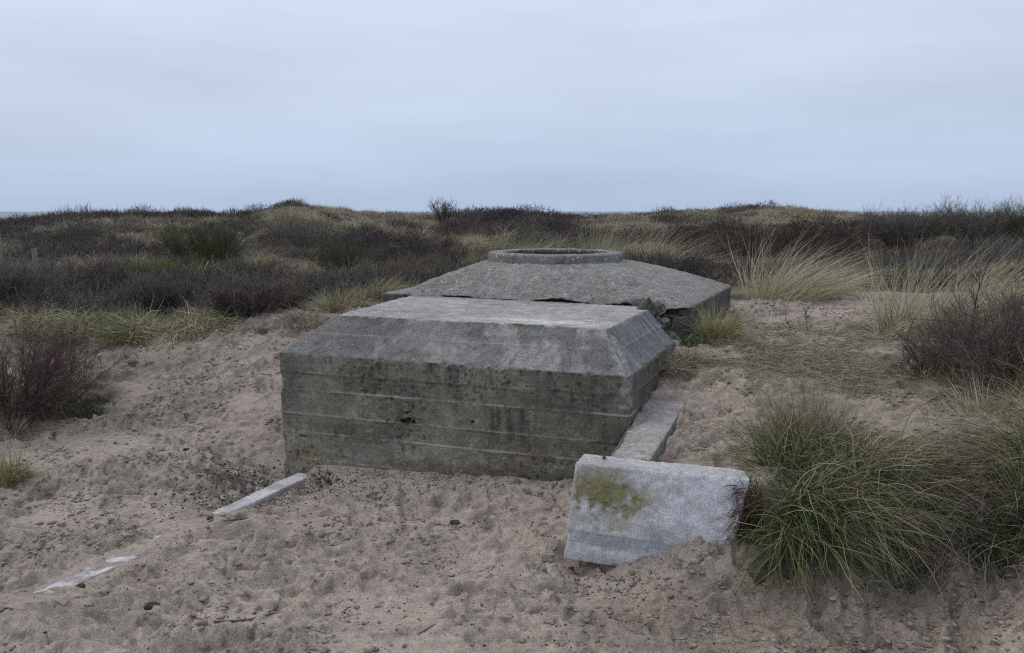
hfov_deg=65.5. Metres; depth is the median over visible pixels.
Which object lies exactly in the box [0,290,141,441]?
bare shrub
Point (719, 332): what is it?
grass tuft
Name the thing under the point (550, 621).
sand clods
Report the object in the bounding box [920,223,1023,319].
marram grass
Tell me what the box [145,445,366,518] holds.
dark grit
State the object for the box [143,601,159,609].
clod
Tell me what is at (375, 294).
grass tuft
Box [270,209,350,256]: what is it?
grey shrub
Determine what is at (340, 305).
grass tuft
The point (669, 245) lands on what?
marram grass
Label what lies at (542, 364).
concrete bunker
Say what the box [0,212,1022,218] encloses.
sea
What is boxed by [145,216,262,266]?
green shrub
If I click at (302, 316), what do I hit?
grass tuft
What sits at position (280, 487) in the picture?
concrete kerb
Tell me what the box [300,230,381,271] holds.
green shrub
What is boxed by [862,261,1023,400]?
bare shrub
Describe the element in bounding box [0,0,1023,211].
sky
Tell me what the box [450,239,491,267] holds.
grass tuft
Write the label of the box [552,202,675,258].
marram grass
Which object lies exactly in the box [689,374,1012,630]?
grass clump
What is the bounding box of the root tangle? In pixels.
[308,467,337,489]
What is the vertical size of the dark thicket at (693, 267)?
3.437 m
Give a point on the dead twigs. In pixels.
(135, 360)
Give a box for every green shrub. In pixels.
[115,245,205,275]
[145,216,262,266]
[212,249,282,278]
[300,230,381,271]
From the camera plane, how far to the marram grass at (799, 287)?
8.48 m
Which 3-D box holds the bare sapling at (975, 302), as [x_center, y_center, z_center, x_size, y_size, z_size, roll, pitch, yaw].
[2.808,-0.108,4.965,0.292,0.893,0.222,-3,9,-23]
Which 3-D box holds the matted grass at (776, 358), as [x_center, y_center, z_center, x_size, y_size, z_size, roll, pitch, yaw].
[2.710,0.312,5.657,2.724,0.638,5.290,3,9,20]
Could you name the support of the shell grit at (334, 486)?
on the sand ground at (508, 546)
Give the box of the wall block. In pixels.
[563,454,749,565]
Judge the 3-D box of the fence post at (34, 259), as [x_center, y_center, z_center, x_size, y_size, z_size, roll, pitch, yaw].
[-7.679,-0.738,12.867,0.097,1.074,0.143,-8,11,-42]
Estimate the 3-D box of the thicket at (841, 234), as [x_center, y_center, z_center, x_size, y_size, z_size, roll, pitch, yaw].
[19.540,-8.299,63.809,23.378,2.140,80.323,4,9,25]
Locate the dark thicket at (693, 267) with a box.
[0,197,1023,317]
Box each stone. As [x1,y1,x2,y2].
[513,479,520,483]
[542,555,555,562]
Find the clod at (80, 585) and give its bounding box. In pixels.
[77,583,85,587]
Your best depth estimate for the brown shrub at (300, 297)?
8.27 m
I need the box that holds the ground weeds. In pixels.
[8,391,117,418]
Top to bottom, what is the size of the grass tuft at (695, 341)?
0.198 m
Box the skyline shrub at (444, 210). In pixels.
[428,197,457,221]
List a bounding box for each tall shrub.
[847,198,975,246]
[923,189,1023,245]
[988,198,1023,242]
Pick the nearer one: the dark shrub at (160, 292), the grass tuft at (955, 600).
the grass tuft at (955, 600)
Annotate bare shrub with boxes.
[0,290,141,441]
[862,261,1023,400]
[895,325,998,380]
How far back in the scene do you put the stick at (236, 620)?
3.38 m
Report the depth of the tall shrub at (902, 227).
30.76 m
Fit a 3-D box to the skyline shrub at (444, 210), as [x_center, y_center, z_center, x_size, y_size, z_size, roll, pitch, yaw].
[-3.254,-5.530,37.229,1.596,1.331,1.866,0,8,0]
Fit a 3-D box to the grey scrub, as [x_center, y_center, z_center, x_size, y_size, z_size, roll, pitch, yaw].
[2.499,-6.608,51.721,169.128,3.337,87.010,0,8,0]
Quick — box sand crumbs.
[2,339,996,652]
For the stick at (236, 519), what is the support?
on the sand ground at (508, 546)
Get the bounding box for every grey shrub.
[0,242,87,309]
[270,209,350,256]
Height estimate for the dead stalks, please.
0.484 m
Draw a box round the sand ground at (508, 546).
[0,206,1023,652]
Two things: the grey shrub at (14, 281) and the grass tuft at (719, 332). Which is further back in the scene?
the grey shrub at (14, 281)
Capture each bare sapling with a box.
[801,305,809,330]
[935,237,994,344]
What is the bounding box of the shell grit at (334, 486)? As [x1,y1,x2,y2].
[210,466,670,596]
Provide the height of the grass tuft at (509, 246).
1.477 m
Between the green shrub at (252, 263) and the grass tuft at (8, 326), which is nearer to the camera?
the grass tuft at (8, 326)
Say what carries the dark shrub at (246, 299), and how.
on the sand ground at (508, 546)
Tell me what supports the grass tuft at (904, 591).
on the sand ground at (508, 546)
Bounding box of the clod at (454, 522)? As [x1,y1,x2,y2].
[450,520,459,524]
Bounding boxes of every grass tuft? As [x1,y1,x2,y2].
[0,291,86,342]
[0,438,60,488]
[28,292,132,346]
[37,634,65,652]
[79,293,187,352]
[149,291,245,349]
[236,317,287,335]
[263,302,332,333]
[298,277,381,314]
[345,263,412,300]
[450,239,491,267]
[490,225,541,250]
[657,340,710,381]
[658,339,718,378]
[672,326,720,347]
[683,293,761,343]
[852,539,945,606]
[917,364,1023,421]
[940,595,968,611]
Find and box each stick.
[213,611,284,622]
[223,517,248,521]
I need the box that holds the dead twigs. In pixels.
[119,353,162,367]
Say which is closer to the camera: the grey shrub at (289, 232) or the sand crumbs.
the sand crumbs
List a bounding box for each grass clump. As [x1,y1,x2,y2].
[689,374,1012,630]
[798,349,1023,639]
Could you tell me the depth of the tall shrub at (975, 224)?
29.74 m
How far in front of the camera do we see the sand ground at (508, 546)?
4.09 m
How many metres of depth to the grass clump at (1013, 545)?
3.37 m
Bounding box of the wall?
[611,399,685,461]
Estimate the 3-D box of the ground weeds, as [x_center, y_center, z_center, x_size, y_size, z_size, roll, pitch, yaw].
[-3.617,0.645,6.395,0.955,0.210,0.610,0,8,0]
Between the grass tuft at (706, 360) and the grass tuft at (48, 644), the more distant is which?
the grass tuft at (706, 360)
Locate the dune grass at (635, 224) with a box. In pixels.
[0,202,1023,319]
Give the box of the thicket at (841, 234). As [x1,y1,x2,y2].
[662,209,924,263]
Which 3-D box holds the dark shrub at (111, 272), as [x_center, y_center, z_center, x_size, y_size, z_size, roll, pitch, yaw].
[-6.691,-0.866,12.368,1.945,1.048,1.763,0,8,0]
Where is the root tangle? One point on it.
(325, 479)
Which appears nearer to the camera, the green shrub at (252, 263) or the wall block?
the wall block
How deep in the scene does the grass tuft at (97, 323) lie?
7.98 m
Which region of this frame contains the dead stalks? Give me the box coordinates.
[224,277,259,320]
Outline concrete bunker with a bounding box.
[279,248,730,481]
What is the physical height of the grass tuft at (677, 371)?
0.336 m
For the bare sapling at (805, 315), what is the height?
0.266 m
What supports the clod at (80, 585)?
on the sand ground at (508, 546)
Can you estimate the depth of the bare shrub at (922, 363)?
5.09 m
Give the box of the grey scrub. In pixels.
[0,198,1023,318]
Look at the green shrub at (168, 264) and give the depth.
18.37 m
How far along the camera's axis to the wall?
4.45 m
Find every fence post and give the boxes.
[0,233,4,284]
[31,248,40,291]
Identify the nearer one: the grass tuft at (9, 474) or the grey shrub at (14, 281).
the grass tuft at (9, 474)
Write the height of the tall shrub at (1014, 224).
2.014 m
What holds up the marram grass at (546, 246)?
on the sand ground at (508, 546)
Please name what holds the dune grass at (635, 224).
on the sand ground at (508, 546)
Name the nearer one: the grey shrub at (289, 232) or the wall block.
the wall block
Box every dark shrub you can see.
[10,239,141,299]
[117,270,199,313]
[189,268,308,319]
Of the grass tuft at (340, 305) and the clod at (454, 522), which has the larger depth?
the grass tuft at (340, 305)
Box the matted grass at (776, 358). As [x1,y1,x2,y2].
[669,307,1023,552]
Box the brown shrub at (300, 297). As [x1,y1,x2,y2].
[256,268,313,306]
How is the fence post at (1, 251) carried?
on the sand ground at (508, 546)
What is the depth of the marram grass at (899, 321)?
6.30 m
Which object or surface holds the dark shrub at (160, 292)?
on the sand ground at (508, 546)
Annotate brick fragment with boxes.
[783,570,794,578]
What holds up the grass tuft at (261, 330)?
on the sand ground at (508, 546)
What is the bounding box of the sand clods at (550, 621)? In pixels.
[0,301,1023,652]
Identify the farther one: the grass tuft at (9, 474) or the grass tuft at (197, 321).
the grass tuft at (197, 321)
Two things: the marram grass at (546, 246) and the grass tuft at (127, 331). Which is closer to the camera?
the grass tuft at (127, 331)
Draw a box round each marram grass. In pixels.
[521,226,620,249]
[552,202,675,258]
[608,199,740,266]
[716,216,901,305]
[806,222,1023,343]
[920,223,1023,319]
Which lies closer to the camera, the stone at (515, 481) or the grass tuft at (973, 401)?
the grass tuft at (973, 401)
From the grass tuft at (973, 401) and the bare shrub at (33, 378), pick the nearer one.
the grass tuft at (973, 401)
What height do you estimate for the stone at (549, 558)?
0.046 m
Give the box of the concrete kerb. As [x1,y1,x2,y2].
[33,473,306,593]

